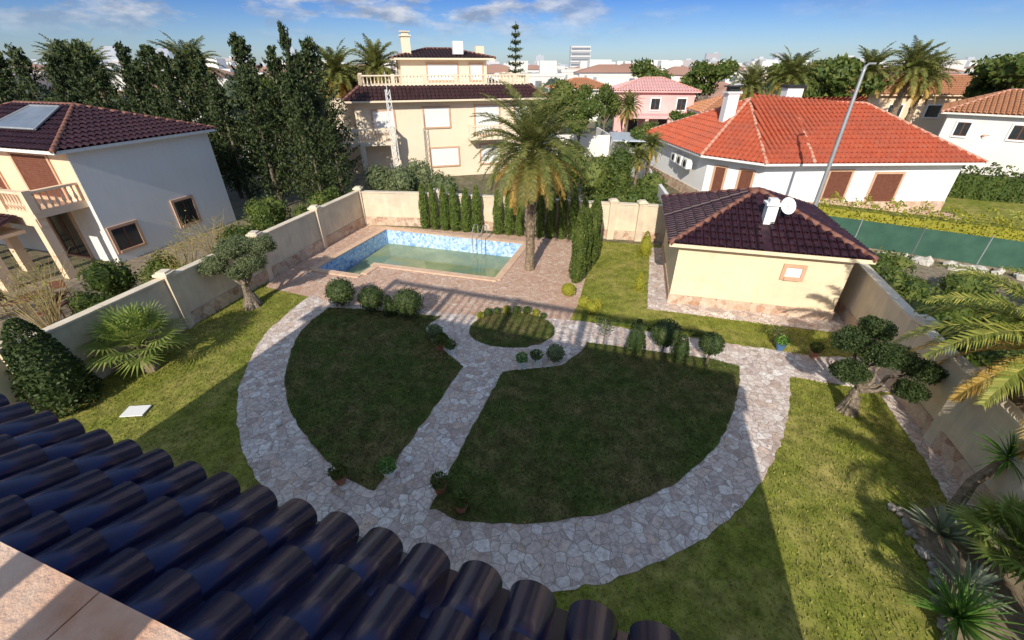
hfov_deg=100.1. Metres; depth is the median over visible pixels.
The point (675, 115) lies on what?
round tree
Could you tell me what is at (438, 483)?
potted plant
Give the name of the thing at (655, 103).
window
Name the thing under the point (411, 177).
shrubs
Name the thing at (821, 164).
eaves
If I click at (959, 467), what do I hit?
stone plinth
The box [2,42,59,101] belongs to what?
conifer tree
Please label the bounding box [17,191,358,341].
coping
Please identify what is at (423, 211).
column cypress
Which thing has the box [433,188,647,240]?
pillars
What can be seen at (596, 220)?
column cypress
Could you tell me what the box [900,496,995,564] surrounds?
agave
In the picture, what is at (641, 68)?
round tree
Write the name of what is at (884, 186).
window
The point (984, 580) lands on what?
agave
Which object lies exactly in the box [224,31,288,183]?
conifer tree
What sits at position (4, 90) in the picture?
conifer tree
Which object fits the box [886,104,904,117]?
window
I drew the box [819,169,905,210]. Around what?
front openings
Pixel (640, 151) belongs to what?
palm tree
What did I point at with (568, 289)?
yellow shrub
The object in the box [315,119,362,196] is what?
conifer tree
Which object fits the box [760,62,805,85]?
round tree
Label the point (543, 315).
shrub
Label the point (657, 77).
ridge caps
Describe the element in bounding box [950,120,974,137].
window
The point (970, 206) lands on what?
neighbour lawn
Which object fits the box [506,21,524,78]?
norfolk pine
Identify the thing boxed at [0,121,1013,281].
ground
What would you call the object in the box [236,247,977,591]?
stone path
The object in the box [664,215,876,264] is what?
eaves
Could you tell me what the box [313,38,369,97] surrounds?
palm tree
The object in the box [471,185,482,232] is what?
column cypress
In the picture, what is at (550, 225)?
column cypress
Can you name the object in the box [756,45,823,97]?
palm tree
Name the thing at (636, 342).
conical shrub
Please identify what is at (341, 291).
topiary ball
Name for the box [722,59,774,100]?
palm tree
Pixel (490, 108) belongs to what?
window
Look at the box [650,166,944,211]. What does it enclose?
stone plinth
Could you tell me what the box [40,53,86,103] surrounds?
conifer tree
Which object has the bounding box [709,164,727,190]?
window
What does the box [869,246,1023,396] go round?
ivy mass
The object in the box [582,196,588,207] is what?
column cypress
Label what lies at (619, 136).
carport
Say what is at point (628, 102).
palm tree
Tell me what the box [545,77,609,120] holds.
tiled bungalow
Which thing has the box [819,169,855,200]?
window
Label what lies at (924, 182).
walls
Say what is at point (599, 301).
yellow shrub
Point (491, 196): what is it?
coping
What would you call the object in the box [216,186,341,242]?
shrubs
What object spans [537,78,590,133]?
round tree
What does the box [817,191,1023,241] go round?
hedge
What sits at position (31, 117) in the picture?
solar panel
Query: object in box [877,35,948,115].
palm tree
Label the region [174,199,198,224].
window grille
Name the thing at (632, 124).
window
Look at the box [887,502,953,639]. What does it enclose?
rock edging
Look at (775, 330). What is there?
sapling
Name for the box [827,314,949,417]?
bonsai olive tree
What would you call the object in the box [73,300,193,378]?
fan palm
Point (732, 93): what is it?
chimneys
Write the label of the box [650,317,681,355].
topiary ball
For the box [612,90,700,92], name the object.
eaves
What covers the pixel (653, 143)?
palm tree
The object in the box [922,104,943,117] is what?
window
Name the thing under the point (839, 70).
round tree
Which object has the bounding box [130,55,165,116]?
conifer tree
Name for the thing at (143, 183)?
walls
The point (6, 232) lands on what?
porch
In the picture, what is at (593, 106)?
round tree
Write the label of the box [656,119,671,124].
window
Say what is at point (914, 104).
palm tree
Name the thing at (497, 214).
column cypress
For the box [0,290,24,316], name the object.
patio chair
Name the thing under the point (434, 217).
column cypress
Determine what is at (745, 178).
window
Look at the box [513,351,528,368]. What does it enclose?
potted plant
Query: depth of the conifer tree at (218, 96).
26.15 m
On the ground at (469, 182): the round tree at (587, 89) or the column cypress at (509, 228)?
the round tree at (587, 89)
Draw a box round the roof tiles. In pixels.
[0,394,680,639]
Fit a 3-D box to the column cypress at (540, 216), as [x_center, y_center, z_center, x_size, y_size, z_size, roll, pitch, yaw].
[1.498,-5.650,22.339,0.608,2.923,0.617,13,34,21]
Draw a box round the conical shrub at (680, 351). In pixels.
[669,334,689,363]
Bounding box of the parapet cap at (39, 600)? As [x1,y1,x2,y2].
[0,542,192,639]
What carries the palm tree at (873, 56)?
on the ground at (469, 182)
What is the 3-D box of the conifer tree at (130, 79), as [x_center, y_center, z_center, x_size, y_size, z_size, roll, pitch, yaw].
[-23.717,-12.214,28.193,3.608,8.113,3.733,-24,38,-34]
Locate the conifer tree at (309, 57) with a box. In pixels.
[292,34,363,189]
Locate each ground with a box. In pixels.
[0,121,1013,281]
[902,263,1023,395]
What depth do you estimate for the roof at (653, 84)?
51.37 m
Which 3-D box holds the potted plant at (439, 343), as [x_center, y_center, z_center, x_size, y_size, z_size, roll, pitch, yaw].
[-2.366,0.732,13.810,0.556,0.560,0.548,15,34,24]
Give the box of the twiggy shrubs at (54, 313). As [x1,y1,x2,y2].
[0,210,235,328]
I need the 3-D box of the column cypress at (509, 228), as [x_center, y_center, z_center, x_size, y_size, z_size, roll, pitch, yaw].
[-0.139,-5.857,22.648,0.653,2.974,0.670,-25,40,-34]
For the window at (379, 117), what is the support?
in the cream villa at (437, 99)
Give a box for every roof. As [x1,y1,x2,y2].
[0,102,213,150]
[0,213,17,226]
[610,77,700,90]
[645,94,986,163]
[661,189,878,259]
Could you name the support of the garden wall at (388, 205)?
on the ground at (469, 182)
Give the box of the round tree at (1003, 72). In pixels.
[956,52,1023,100]
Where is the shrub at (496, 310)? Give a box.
[493,306,500,313]
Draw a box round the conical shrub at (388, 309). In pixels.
[383,294,396,316]
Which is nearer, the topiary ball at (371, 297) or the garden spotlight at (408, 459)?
the garden spotlight at (408, 459)
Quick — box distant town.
[3,46,985,120]
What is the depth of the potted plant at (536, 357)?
13.07 m
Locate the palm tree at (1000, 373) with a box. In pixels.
[892,209,1023,460]
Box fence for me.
[829,216,1023,272]
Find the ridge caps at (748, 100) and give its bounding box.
[651,97,987,164]
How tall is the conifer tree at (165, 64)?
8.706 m
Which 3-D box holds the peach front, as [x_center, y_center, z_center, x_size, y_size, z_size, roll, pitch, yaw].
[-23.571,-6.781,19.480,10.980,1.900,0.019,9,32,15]
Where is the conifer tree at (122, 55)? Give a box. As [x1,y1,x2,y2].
[111,40,158,111]
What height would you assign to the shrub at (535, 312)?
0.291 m
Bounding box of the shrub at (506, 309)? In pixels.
[502,305,510,313]
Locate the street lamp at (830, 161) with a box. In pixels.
[813,62,876,206]
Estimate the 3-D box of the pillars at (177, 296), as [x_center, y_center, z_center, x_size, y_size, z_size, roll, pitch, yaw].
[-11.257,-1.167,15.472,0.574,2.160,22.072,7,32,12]
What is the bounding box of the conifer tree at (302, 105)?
[288,92,340,203]
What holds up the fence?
on the ground at (469, 182)
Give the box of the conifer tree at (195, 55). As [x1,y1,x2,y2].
[183,43,260,198]
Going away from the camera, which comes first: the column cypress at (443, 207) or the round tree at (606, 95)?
the column cypress at (443, 207)
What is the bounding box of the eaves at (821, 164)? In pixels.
[645,135,985,165]
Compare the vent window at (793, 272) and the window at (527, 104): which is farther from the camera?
the window at (527, 104)
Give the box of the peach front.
[0,151,88,200]
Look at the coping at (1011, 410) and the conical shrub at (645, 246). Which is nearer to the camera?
the coping at (1011, 410)
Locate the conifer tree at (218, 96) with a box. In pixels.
[199,80,270,203]
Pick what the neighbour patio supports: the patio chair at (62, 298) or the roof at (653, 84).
the patio chair at (62, 298)
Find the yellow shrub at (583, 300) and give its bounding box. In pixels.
[577,295,589,306]
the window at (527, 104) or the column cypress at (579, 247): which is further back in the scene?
the window at (527, 104)
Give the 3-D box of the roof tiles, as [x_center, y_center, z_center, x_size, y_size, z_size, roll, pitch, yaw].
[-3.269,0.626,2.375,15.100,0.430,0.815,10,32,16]
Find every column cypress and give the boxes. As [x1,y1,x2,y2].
[418,183,429,228]
[428,183,439,229]
[439,185,449,230]
[448,185,460,230]
[460,187,470,231]
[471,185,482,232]
[492,189,503,234]
[503,188,514,234]
[515,197,524,235]
[535,188,545,237]
[545,186,556,238]
[556,183,568,238]
[567,184,579,239]
[568,207,588,283]
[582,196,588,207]
[582,206,593,273]
[590,198,600,265]
[591,195,602,252]
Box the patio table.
[13,289,50,315]
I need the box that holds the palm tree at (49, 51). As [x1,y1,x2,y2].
[31,33,99,96]
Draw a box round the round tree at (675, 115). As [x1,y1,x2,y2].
[667,108,696,121]
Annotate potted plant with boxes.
[326,461,350,485]
[375,456,401,479]
[428,471,452,494]
[432,335,445,350]
[443,338,458,355]
[448,487,472,514]
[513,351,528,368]
[529,348,544,365]
[776,334,791,350]
[808,341,826,358]
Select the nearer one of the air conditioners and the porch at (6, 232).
the porch at (6, 232)
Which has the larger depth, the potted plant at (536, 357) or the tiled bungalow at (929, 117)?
the tiled bungalow at (929, 117)
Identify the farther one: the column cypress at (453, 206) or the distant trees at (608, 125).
the distant trees at (608, 125)
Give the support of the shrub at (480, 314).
on the lawn at (490, 486)
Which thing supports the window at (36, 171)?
attached to the walls at (143, 183)
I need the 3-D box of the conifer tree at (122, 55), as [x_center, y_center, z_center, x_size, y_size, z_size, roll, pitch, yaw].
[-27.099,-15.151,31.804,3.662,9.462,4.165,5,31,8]
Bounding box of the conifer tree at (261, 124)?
[230,70,303,201]
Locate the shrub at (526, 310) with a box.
[522,306,530,313]
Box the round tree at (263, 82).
[231,72,284,140]
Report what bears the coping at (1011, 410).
on the garden wall at (863, 294)
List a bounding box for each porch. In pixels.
[0,226,25,291]
[620,113,670,131]
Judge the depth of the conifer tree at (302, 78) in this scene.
28.82 m
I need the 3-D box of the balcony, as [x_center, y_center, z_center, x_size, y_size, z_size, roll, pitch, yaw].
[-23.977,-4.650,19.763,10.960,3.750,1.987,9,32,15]
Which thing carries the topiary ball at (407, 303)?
on the lawn at (490, 486)
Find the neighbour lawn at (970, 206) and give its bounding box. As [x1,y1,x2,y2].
[940,197,1023,225]
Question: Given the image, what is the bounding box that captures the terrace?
[901,212,958,218]
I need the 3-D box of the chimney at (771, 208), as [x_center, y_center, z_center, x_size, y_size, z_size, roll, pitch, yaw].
[9.207,-3.723,15.375,0.490,1.250,0.540,8,32,12]
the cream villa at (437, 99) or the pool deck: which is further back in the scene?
the cream villa at (437, 99)
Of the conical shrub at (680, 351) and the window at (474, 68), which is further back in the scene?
the window at (474, 68)
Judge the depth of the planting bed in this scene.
7.73 m
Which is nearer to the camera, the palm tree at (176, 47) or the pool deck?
the pool deck
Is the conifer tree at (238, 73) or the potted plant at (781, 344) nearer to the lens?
the potted plant at (781, 344)
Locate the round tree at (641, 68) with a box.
[629,57,673,78]
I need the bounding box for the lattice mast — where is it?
[384,72,400,167]
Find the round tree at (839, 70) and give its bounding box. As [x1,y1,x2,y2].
[778,52,862,97]
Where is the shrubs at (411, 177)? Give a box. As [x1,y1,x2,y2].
[361,158,458,192]
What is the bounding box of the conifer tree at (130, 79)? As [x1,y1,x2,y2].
[120,62,172,115]
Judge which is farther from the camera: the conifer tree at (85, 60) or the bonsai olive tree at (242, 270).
the conifer tree at (85, 60)
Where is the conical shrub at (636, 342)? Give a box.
[623,319,646,356]
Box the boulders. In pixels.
[879,252,1023,280]
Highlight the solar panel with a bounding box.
[0,104,59,129]
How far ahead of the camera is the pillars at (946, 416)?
10.22 m
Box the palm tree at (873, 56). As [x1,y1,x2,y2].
[845,41,905,102]
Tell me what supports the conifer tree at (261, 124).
on the ground at (469, 182)
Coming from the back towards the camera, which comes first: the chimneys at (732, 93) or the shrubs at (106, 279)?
the chimneys at (732, 93)
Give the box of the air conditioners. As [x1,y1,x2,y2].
[670,151,692,168]
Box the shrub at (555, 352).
[546,344,564,361]
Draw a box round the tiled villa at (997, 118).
[937,88,1023,176]
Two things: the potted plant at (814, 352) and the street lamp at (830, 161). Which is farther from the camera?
the street lamp at (830, 161)
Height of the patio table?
0.740 m
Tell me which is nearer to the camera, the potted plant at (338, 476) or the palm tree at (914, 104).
the potted plant at (338, 476)
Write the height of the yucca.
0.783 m
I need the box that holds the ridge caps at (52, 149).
[0,100,215,153]
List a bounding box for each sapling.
[595,318,616,344]
[764,322,790,342]
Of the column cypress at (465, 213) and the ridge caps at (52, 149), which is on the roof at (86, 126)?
the ridge caps at (52, 149)
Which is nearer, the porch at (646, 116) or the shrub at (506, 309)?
the shrub at (506, 309)
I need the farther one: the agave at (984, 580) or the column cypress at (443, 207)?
the column cypress at (443, 207)
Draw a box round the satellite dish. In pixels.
[779,197,795,214]
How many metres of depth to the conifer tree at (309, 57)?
26.42 m
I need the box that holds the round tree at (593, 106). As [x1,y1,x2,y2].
[564,97,604,142]
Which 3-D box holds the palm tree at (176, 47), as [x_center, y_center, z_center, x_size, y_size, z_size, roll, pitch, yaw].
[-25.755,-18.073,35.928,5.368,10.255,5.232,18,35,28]
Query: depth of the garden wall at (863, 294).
9.86 m
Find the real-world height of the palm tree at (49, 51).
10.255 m
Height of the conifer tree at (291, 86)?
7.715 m
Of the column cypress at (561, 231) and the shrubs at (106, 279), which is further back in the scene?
the column cypress at (561, 231)
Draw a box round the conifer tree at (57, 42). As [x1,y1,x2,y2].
[50,38,80,97]
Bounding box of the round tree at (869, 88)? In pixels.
[819,53,890,98]
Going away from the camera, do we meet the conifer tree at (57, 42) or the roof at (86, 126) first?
the roof at (86, 126)
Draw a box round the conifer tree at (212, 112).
[193,66,250,188]
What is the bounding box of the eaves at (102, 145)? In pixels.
[0,129,216,154]
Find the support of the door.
attached to the walls at (143, 183)
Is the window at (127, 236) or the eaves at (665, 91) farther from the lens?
the eaves at (665, 91)
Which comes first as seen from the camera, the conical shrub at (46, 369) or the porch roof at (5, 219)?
the conical shrub at (46, 369)
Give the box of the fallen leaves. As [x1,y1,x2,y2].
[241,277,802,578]
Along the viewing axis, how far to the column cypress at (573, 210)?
21.84 m
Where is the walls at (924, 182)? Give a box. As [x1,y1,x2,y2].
[650,141,962,201]
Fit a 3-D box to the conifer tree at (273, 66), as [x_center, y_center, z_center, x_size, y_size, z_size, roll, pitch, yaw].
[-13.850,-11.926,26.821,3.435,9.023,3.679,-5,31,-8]
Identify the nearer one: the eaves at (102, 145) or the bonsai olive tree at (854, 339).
the bonsai olive tree at (854, 339)
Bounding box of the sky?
[0,0,1023,64]
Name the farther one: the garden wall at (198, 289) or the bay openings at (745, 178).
the bay openings at (745, 178)
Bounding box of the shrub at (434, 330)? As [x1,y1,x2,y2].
[426,323,442,338]
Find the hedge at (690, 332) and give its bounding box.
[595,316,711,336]
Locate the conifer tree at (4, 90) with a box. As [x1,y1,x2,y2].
[0,77,23,103]
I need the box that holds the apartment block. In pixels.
[569,46,590,67]
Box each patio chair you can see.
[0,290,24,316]
[46,291,71,317]
[49,280,70,302]
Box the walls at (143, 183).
[0,133,235,261]
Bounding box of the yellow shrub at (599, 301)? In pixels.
[593,298,603,309]
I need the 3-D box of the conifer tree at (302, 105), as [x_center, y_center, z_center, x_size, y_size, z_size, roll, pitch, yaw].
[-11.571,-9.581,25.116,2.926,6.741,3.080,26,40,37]
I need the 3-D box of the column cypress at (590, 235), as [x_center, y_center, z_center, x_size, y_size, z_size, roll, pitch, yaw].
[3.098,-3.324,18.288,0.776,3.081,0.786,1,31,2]
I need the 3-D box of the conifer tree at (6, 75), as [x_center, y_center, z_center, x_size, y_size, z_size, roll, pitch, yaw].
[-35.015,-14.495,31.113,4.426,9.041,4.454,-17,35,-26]
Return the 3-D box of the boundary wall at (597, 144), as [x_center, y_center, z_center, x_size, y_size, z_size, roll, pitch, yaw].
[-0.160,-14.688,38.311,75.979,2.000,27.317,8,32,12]
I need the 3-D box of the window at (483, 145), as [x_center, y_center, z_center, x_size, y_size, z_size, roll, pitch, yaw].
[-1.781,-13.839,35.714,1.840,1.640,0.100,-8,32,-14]
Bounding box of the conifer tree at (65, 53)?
[56,44,116,108]
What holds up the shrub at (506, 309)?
on the lawn at (490, 486)
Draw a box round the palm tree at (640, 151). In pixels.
[629,143,652,188]
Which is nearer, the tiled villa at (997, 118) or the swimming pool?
the swimming pool
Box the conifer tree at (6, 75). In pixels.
[0,51,41,101]
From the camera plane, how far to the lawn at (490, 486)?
11.31 m
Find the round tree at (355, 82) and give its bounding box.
[311,62,364,101]
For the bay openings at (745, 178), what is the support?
attached to the walls at (924, 182)
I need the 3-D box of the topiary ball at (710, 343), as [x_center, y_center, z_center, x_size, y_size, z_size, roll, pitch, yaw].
[6.001,0.881,12.984,0.795,1.152,0.823,0,31,0]
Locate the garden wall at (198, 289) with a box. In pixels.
[0,193,362,403]
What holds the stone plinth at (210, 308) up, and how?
on the ground at (469, 182)
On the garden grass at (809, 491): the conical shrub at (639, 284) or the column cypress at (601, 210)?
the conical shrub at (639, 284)
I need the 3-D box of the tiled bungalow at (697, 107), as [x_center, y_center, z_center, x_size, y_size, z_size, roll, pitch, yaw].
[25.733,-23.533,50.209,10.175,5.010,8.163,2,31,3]
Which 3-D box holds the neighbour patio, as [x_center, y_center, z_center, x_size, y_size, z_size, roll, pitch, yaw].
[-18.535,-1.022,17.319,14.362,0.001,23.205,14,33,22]
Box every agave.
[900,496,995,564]
[932,553,1023,617]
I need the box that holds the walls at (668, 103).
[609,92,695,131]
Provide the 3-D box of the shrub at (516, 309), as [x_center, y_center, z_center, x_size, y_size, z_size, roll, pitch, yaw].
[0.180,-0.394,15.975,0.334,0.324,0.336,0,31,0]
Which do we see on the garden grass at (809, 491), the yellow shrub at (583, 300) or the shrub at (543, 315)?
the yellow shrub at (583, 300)
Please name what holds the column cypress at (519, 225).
on the pool deck
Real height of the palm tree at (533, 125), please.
7.525 m
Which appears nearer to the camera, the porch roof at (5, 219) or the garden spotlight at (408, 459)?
the garden spotlight at (408, 459)
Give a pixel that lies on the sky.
(615, 30)
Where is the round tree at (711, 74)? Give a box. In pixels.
[680,56,739,100]
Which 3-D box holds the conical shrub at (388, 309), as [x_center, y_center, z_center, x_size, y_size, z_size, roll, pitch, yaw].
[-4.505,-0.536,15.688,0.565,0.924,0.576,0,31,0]
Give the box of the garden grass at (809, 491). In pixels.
[50,225,947,639]
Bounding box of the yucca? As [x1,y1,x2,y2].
[897,566,1023,639]
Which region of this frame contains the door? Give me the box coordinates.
[46,212,94,259]
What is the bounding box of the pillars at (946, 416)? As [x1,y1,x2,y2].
[879,314,1023,533]
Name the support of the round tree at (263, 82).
on the ground at (469, 182)
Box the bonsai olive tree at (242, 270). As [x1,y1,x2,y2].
[197,233,277,310]
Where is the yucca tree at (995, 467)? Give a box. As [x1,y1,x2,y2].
[945,425,1023,510]
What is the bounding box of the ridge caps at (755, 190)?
[661,187,879,262]
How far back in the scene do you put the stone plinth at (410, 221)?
23.99 m
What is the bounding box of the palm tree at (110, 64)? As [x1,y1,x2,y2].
[46,38,127,103]
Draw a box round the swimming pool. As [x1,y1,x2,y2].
[309,224,525,281]
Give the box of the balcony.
[0,182,88,278]
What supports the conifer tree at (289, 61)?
on the ground at (469, 182)
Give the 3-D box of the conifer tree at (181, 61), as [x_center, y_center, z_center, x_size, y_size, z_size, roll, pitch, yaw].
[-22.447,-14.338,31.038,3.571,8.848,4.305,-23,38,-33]
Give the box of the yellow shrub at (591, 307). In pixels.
[584,300,599,313]
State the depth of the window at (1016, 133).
32.89 m
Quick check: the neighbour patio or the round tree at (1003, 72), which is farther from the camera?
the round tree at (1003, 72)
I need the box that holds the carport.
[608,132,645,155]
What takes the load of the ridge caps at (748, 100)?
on the roof at (871, 134)
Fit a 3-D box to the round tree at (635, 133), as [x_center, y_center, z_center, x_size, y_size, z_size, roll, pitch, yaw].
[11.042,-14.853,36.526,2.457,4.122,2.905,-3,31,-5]
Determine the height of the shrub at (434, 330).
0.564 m
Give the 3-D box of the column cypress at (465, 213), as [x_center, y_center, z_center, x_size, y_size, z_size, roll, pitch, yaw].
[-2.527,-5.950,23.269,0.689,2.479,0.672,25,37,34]
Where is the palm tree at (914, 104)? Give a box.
[892,47,963,121]
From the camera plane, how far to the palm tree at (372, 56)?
37.12 m
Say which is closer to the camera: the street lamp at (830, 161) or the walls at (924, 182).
the street lamp at (830, 161)
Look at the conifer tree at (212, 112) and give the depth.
28.70 m
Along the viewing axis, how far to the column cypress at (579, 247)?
17.41 m
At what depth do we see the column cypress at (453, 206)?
23.25 m
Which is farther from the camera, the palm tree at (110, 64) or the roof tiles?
the palm tree at (110, 64)
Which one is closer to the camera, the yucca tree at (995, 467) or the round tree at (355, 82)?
the yucca tree at (995, 467)
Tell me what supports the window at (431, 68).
in the cream villa at (437, 99)
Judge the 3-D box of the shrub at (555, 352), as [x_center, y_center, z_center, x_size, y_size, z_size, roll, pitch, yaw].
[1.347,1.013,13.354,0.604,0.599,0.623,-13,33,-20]
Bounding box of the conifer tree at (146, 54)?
[135,44,222,161]
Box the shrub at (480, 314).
[476,311,483,318]
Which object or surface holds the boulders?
on the neighbour ground at (930, 273)
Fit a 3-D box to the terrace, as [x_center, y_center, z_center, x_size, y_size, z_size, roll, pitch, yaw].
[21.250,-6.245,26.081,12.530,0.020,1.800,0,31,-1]
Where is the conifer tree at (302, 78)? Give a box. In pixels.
[285,50,350,187]
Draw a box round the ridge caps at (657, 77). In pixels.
[614,76,701,91]
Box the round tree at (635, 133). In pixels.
[628,119,658,148]
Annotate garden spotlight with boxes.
[274,419,280,425]
[405,456,411,462]
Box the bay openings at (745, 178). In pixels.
[709,164,755,190]
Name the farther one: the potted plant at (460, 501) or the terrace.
the terrace
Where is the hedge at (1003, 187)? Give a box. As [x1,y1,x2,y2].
[947,162,1023,203]
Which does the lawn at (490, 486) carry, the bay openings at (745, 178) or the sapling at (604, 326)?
the sapling at (604, 326)
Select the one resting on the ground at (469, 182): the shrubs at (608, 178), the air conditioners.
the shrubs at (608, 178)
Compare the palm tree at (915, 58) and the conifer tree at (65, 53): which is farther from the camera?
the palm tree at (915, 58)
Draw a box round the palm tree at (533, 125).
[468,79,604,270]
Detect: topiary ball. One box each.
[324,276,356,306]
[356,285,385,310]
[390,286,423,318]
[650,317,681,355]
[698,331,726,363]
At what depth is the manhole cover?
11.42 m
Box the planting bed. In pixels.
[900,507,1023,639]
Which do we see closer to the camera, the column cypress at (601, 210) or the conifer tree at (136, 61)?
the column cypress at (601, 210)
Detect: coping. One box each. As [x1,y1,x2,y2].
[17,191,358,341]
[361,190,662,206]
[856,263,1023,431]
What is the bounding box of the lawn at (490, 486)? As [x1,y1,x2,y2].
[284,307,739,523]
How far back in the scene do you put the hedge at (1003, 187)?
28.89 m
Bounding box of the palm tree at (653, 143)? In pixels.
[637,129,665,174]
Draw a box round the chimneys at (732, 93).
[718,85,806,122]
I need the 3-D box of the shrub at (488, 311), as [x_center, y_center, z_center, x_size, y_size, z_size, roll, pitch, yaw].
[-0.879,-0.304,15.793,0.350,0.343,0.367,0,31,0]
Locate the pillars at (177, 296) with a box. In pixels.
[0,186,366,411]
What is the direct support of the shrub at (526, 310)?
on the lawn at (490, 486)
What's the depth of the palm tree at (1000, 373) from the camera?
8.60 m
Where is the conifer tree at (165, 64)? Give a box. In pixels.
[154,51,224,172]
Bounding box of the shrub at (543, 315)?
[540,312,546,317]
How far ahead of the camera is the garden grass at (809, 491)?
9.43 m
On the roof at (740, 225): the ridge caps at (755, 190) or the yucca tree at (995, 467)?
the ridge caps at (755, 190)
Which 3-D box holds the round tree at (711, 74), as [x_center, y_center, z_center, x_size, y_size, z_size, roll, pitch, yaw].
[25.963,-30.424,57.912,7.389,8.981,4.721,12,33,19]
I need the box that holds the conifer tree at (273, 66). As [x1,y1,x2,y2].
[260,44,314,201]
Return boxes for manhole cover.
[119,405,151,416]
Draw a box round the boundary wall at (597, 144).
[241,127,668,202]
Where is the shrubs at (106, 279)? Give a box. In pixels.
[66,249,186,315]
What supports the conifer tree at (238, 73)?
on the ground at (469, 182)
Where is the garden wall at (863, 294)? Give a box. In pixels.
[840,263,1023,504]
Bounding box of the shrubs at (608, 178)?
[545,136,667,203]
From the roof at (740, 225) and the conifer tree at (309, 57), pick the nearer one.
the roof at (740, 225)
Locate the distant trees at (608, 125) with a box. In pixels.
[8,65,777,132]
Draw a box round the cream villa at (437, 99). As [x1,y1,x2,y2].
[326,31,546,184]
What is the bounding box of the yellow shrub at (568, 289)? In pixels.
[561,282,575,296]
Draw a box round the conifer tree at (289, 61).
[276,20,321,185]
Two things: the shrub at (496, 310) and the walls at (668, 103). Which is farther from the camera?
the walls at (668, 103)
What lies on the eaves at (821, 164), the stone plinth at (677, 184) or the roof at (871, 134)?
the roof at (871, 134)
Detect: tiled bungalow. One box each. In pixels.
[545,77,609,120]
[687,95,758,113]
[849,74,976,134]
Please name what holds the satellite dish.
on the roof at (740, 225)
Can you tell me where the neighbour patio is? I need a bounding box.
[0,221,250,339]
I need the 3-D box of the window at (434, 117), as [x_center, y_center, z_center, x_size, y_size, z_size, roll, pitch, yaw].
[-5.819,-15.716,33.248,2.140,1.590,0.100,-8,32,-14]
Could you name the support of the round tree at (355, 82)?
on the ground at (469, 182)
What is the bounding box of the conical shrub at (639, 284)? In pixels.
[633,272,643,291]
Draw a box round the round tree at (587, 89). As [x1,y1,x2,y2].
[570,83,594,134]
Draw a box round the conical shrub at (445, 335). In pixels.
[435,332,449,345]
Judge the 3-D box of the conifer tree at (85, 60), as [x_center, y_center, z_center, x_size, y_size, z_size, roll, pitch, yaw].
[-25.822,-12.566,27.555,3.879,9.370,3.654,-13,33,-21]
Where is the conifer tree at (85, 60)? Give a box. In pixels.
[66,37,139,111]
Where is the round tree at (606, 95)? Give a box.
[588,83,621,130]
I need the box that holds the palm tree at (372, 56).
[348,33,399,83]
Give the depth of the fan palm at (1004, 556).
7.45 m
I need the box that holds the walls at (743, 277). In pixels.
[663,230,853,310]
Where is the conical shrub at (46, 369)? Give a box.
[0,317,104,418]
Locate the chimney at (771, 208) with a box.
[762,197,782,224]
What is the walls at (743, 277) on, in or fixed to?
on the stone path
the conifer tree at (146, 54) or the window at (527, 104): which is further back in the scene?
the window at (527, 104)
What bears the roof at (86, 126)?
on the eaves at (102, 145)
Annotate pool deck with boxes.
[266,225,586,319]
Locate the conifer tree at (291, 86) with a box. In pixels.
[275,71,331,202]
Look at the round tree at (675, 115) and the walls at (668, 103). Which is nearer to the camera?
the round tree at (675, 115)
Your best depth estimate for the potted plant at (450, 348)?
13.54 m
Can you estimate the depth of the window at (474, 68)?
35.61 m
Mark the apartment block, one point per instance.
(577, 54)
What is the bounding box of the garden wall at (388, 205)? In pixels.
[361,193,665,232]
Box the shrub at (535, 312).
[532,309,540,315]
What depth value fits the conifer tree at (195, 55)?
26.28 m
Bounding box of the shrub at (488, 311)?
[484,307,492,315]
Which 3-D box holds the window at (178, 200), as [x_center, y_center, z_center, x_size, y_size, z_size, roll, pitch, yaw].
[-17.112,-5.714,22.573,0.100,1.440,1.240,9,32,15]
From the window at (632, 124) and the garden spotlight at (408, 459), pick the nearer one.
the garden spotlight at (408, 459)
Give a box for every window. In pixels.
[0,172,10,189]
[7,152,69,200]
[106,219,147,253]
[170,195,201,227]
[370,109,396,134]
[422,105,450,128]
[425,63,458,81]
[429,146,460,167]
[468,63,483,80]
[473,104,499,135]
[479,143,500,164]
[513,104,528,124]
[627,119,638,131]
[649,97,661,110]
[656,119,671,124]
[675,98,687,110]
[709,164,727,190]
[735,168,755,188]
[779,263,807,281]
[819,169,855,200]
[861,172,905,210]
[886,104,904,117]
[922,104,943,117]
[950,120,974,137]
[1004,123,1023,141]
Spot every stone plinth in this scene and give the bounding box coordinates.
[29,217,364,410]
[365,216,664,241]
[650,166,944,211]
[661,244,834,320]
[834,297,1022,562]
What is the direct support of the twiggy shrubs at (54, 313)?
on the neighbour patio
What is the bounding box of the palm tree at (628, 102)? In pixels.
[612,89,643,131]
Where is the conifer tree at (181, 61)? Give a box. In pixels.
[171,50,223,181]
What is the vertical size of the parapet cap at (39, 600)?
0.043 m
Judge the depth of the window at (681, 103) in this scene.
50.98 m
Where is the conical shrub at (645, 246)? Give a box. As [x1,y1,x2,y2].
[637,231,651,256]
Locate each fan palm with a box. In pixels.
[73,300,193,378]
[937,489,1023,590]
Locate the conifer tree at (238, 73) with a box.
[228,66,298,197]
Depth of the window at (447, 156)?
34.86 m
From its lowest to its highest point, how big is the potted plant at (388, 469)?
0.569 m
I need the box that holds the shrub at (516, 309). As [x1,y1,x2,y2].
[513,306,520,312]
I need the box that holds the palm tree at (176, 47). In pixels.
[147,32,231,114]

